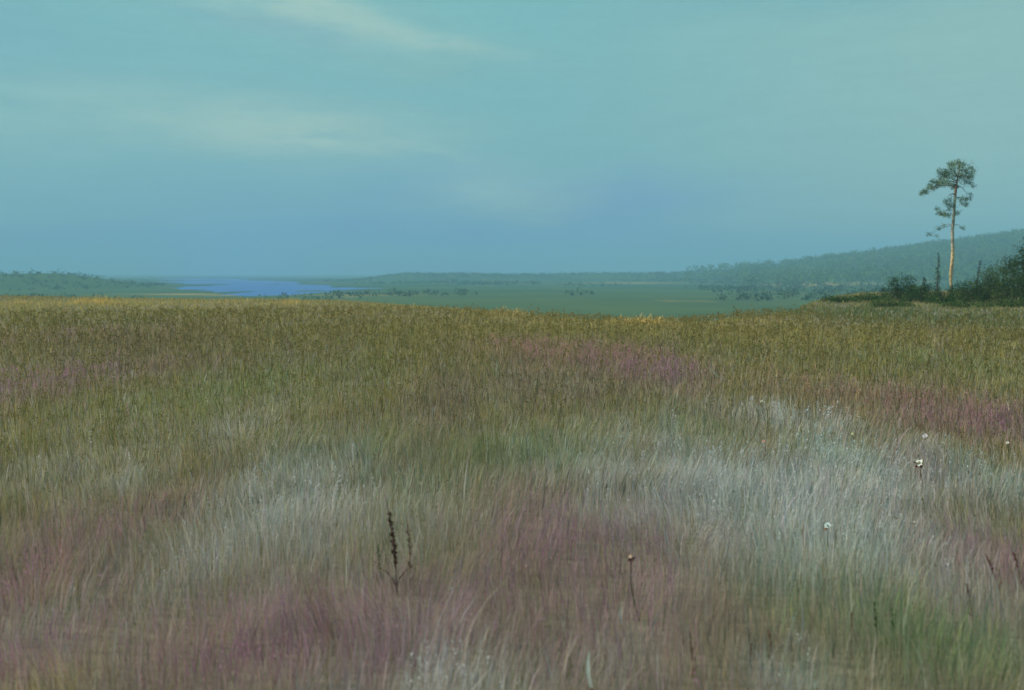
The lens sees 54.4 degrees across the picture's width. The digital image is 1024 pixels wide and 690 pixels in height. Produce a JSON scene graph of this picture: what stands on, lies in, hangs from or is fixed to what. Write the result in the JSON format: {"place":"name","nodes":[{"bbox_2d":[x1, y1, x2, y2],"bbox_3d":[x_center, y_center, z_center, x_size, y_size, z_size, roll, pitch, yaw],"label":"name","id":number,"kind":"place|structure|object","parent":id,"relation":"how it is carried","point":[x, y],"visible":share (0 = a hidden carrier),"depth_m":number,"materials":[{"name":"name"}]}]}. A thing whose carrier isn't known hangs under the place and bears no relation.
{"place":"outdoors","nodes":[
{"label":"outdoors","id":0,"kind":"place"},
{"bbox_2d":[157,279,382,295],"bbox_3d":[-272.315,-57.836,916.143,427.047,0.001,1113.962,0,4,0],"label":"lake","id":1,"kind":"structure","parent":0,"point":[261,288],"depth_m":588.97,"materials":[{"name":"blue liquid"}]},
{"bbox_2d":[0,239,1023,689],"bbox_3d":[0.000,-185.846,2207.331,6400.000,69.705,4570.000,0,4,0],"label":"ground","id":2,"kind":"structure","parent":0,"point":[654,299],"depth_m":6.21,"materials":[{"name":"green plant"}]},
{"bbox_2d":[3,298,39,304],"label":"grass tuft","id":3,"kind":"object","parent":2,"relation":"on","point":[30,302],"visible":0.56,"depth_m":50.75,"materials":[{"name":"yellow plant"}]},
{"bbox_2d":[57,294,127,303],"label":"grass tuft","id":4,"kind":"object","parent":2,"relation":"on","point":[96,301],"visible":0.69,"depth_m":51.59,"materials":[{"name":"plant"}]},
{"bbox_2d":[261,297,313,304],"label":"grass tuft","id":5,"kind":"object","parent":2,"relation":"on","point":[286,302],"visible":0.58,"depth_m":49.45,"materials":[{"name":"yellow plant"}]},
{"bbox_2d":[376,544,379,585],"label":"seed stalk","id":6,"kind":"object","parent":2,"relation":"on","point":[378,556],"visible":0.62,"depth_m":5.03,"materials":[{"name":"brown plant"}]},
{"bbox_2d":[374,494,421,594],"bbox_3d":[-0.566,0.979,4.877,0.266,0.504,0.082,0,4,0],"label":"seed stalk","id":7,"kind":"object","parent":2,"relation":"on","point":[395,562],"visible":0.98,"depth_m":4.88,"materials":[{"name":"brown plant"}]},
{"bbox_2d":[406,516,425,594],"bbox_3d":[-0.443,1.028,4.801,0.154,0.420,0.076,1,4,9],"label":"seed stalk","id":8,"kind":"object","parent":2,"relation":"on","point":[409,563],"visible":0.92,"depth_m":4.82,"materials":[{"name":"plant"}]},
{"bbox_2d":[0,253,984,300],"bbox_3d":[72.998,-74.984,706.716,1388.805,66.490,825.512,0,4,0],"label":"undergrowth","id":9,"kind":"object","parent":2,"relation":"on","point":[766,296],"visible":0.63,"depth_m":521.31,"materials":[{"name":"green plant"}]},
{"bbox_2d":[481,306,539,315],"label":"grass tuft","id":10,"kind":"object","parent":2,"relation":"on","point":[514,313],"visible":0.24,"depth_m":42.31,"materials":[{"name":"plant"}]},
{"bbox_2d":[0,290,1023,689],"bbox_3d":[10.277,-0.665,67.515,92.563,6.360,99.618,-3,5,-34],"label":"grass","id":11,"kind":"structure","parent":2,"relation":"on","point":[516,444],"depth_m":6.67,"materials":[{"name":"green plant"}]},
{"bbox_2d":[0,330,1023,689],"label":"heather","id":12,"kind":"object","parent":2,"relation":"on","point":[634,360],"visible":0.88,"depth_m":4.85,"materials":[{"name":"purple plant"}]},
{"bbox_2d":[36,395,1022,689],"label":"seed plumes","id":13,"kind":"object","parent":2,"relation":"on","point":[932,469],"visible":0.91,"depth_m":6.43,"materials":[{"name":"white plant"}]},
{"bbox_2d":[586,651,592,689],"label":"pale grass","id":14,"kind":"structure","parent":2,"relation":"on","point":[588,671],"depth_m":3.60,"materials":[{"name":"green plant"}]},
{"bbox_2d":[587,313,677,324],"bbox_3d":[4.271,-0.882,34.932,4.243,0.509,2.168,1,4,13],"label":"grass tuft","id":15,"kind":"object","parent":2,"relation":"on","point":[644,319],"visible":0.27,"depth_m":34.88,"materials":[{"name":"yellow plant"}]},
{"bbox_2d":[628,555,639,620],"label":"wildflower","id":16,"kind":"object","parent":2,"relation":"on","point":[630,559],"visible":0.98,"depth_m":4.51,"materials":[{"name":"brown plant"}]},
{"bbox_2d":[689,632,705,678],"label":"seed stalk","id":17,"kind":"object","parent":2,"relation":"on","point":[691,649],"visible":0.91,"depth_m":3.88,"materials":[{"name":"plant"}]},
{"bbox_2d":[747,628,758,663],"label":"seed stalk","id":18,"kind":"object","parent":2,"relation":"on","point":[750,652],"visible":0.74,"depth_m":3.98,"materials":[{"name":"brown plant"}]},
{"bbox_2d":[766,629,772,660],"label":"seed stalk","id":19,"kind":"object","parent":2,"relation":"on","point":[770,642],"visible":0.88,"depth_m":4.00,"materials":[{"name":"brown plant"}]},
{"bbox_2d":[824,523,836,555],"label":"wildflower","id":20,"kind":"object","parent":2,"relation":"on","point":[827,525],"visible":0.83,"depth_m":5.49,"materials":[{"name":"white plant"}]},
{"bbox_2d":[820,293,864,302],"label":"shrub","id":21,"kind":"object","parent":2,"relation":"on","point":[837,299],"visible":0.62,"depth_m":51.66,"materials":[{"name":"green plant"}]},
{"bbox_2d":[850,579,851,652],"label":"pale grass","id":22,"kind":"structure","parent":2,"relation":"on","point":[851,613],"depth_m":4.09,"materials":[{"name":"beige plant"}]},
{"bbox_2d":[682,227,1023,287],"bbox_3d":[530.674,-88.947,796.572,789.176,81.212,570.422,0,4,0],"label":"forest","id":23,"kind":"object","parent":2,"relation":"on","point":[873,264],"visible":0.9,"depth_m":785.68,"materials":[{"name":"green plant"}]},
{"bbox_2d":[844,290,894,301],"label":"shrub","id":24,"kind":"object","parent":2,"relation":"on","point":[867,298],"visible":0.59,"depth_m":52.66,"materials":[{"name":"green plant"}]},
{"bbox_2d":[873,601,894,652],"bbox_3d":[1.527,1.166,4.090,0.092,0.230,0.022,1,4,12],"label":"seed stalk","id":25,"kind":"object","parent":2,"relation":"on","point":[876,623],"visible":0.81,"depth_m":4.09,"materials":[{"name":"brown plant"}]},
{"bbox_2d":[861,296,915,307],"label":"shrub","id":26,"kind":"object","parent":2,"relation":"on","point":[895,304],"visible":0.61,"depth_m":45.79,"materials":[{"name":"green plant"}]},
{"bbox_2d":[885,607,894,655],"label":"seed stalk","id":27,"kind":"object","parent":2,"relation":"on","point":[892,626],"visible":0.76,"depth_m":4.07,"materials":[{"name":"plant"}]},
{"bbox_2d":[875,272,922,300],"bbox_3d":[21.031,-3.080,53.920,2.706,1.875,2.423,-1,4,-16],"label":"shrub","id":28,"kind":"object","parent":2,"relation":"on","point":[895,289],"visible":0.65,"depth_m":53.82,"materials":[{"name":"green plant"}]},
{"bbox_2d":[914,460,923,480],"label":"wildflower","id":29,"kind":"object","parent":2,"relation":"on","point":[918,463],"visible":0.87,"depth_m":7.20,"materials":[{"name":"white plant"}]},
{"bbox_2d":[897,280,945,301],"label":"shrub","id":30,"kind":"object","parent":2,"relation":"on","point":[915,293],"visible":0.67,"depth_m":51.83,"materials":[{"name":"green plant"}]},
{"bbox_2d":[920,277,928,295],"bbox_3d":[23.174,-3.172,55.907,0.713,1.423,0.594,0,4,0],"label":"young spruce","id":31,"kind":"object","parent":2,"relation":"on","point":[925,279],"visible":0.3,"depth_m":55.88,"materials":[{"name":"green plant"}]},
{"bbox_2d":[934,253,942,293],"bbox_3d":[24.802,-3.988,57.886,0.670,2.823,0.685,0,4,0],"label":"young spruce","id":32,"kind":"object","parent":2,"relation":"on","point":[937,273],"visible":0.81,"depth_m":57.86,"materials":[{"name":"green plant"}]},
{"bbox_2d":[920,287,960,303],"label":"shrub","id":33,"kind":"object","parent":2,"relation":"on","point":[934,296],"visible":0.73,"depth_m":49.85,"materials":[{"name":"green plant"}]},
{"bbox_2d":[919,159,978,293],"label":"pine tree","id":34,"kind":"object","parent":2,"relation":"on","point":[945,176],"visible":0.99,"depth_m":65.37,"materials":[{"name":"green plant"}]},
{"bbox_2d":[933,295,992,307],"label":"shrub","id":35,"kind":"object","parent":2,"relation":"on","point":[960,303],"visible":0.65,"depth_m":45.49,"materials":[{"name":"green plant"}]},
{"bbox_2d":[945,279,991,302],"bbox_3d":[23.708,-2.660,51.965,2.333,1.580,2.156,-2,4,-22],"label":"shrub","id":36,"kind":"object","parent":2,"relation":"on","point":[967,294],"visible":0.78,"depth_m":51.73,"materials":[{"name":"green plant"}]},
{"bbox_2d":[965,584,972,620],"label":"seed stalk","id":37,"kind":"object","parent":2,"relation":"on","point":[967,588],"visible":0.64,"depth_m":4.47,"materials":[{"name":"brown plant"}]},
{"bbox_2d":[973,259,981,290],"bbox_3d":[26.125,-3.604,55.925,0.574,2.395,0.564,0,4,0],"label":"young spruce","id":38,"kind":"object","parent":2,"relation":"on","point":[978,273],"visible":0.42,"depth_m":55.84,"materials":[{"name":"green plant"}]},
{"bbox_2d":[958,261,1012,301],"bbox_3d":[25.244,-3.208,52.956,2.918,2.526,2.730,2,5,25],"label":"shrub","id":39,"kind":"object","parent":2,"relation":"on","point":[988,276],"visible":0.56,"depth_m":52.52,"materials":[{"name":"green plant"}]},
{"bbox_2d":[985,554,1004,588],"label":"seed stalk","id":40,"kind":"object","parent":2,"relation":"on","point":[992,570],"visible":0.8,"depth_m":4.93,"materials":[{"name":"plant"}]},
{"bbox_2d":[977,249,1021,299],"bbox_3d":[26.743,-3.612,53.847,3.322,3.225,2.879,-2,5,-27],"label":"shrub","id":41,"kind":"object","parent":2,"relation":"on","point":[1000,275],"visible":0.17,"depth_m":53.80,"materials":[{"name":"green plant"}]},
{"bbox_2d":[983,297,1023,307],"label":"shrub","id":42,"kind":"object","parent":2,"relation":"on","point":[1018,304],"visible":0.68,"depth_m":45.70,"materials":[{"name":"green plant"}]},
{"bbox_2d":[989,242,1023,300],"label":"shrub","id":43,"kind":"object","parent":2,"relation":"on","point":[1018,283],"visible":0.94,"depth_m":49.96,"materials":[{"name":"green plant"}]},
{"bbox_2d":[1005,237,1023,300],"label":"spruce tree","id":44,"kind":"object","parent":2,"relation":"on","point":[1017,273],"visible":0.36,"depth_m":51.82,"materials":[{"name":"green plant"}]},
{"bbox_2d":[1013,552,1023,582],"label":"seed stalk","id":45,"kind":"object","parent":2,"relation":"on","point":[1015,559],"visible":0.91,"depth_m":5.03,"materials":[{"name":"plant"}]},
{"bbox_2d":[0,0,1023,273],"label":"sky","id":46,"kind":"structure","parent":0,"point":[137,136],"materials":[{"name":"blue"}]}
]}

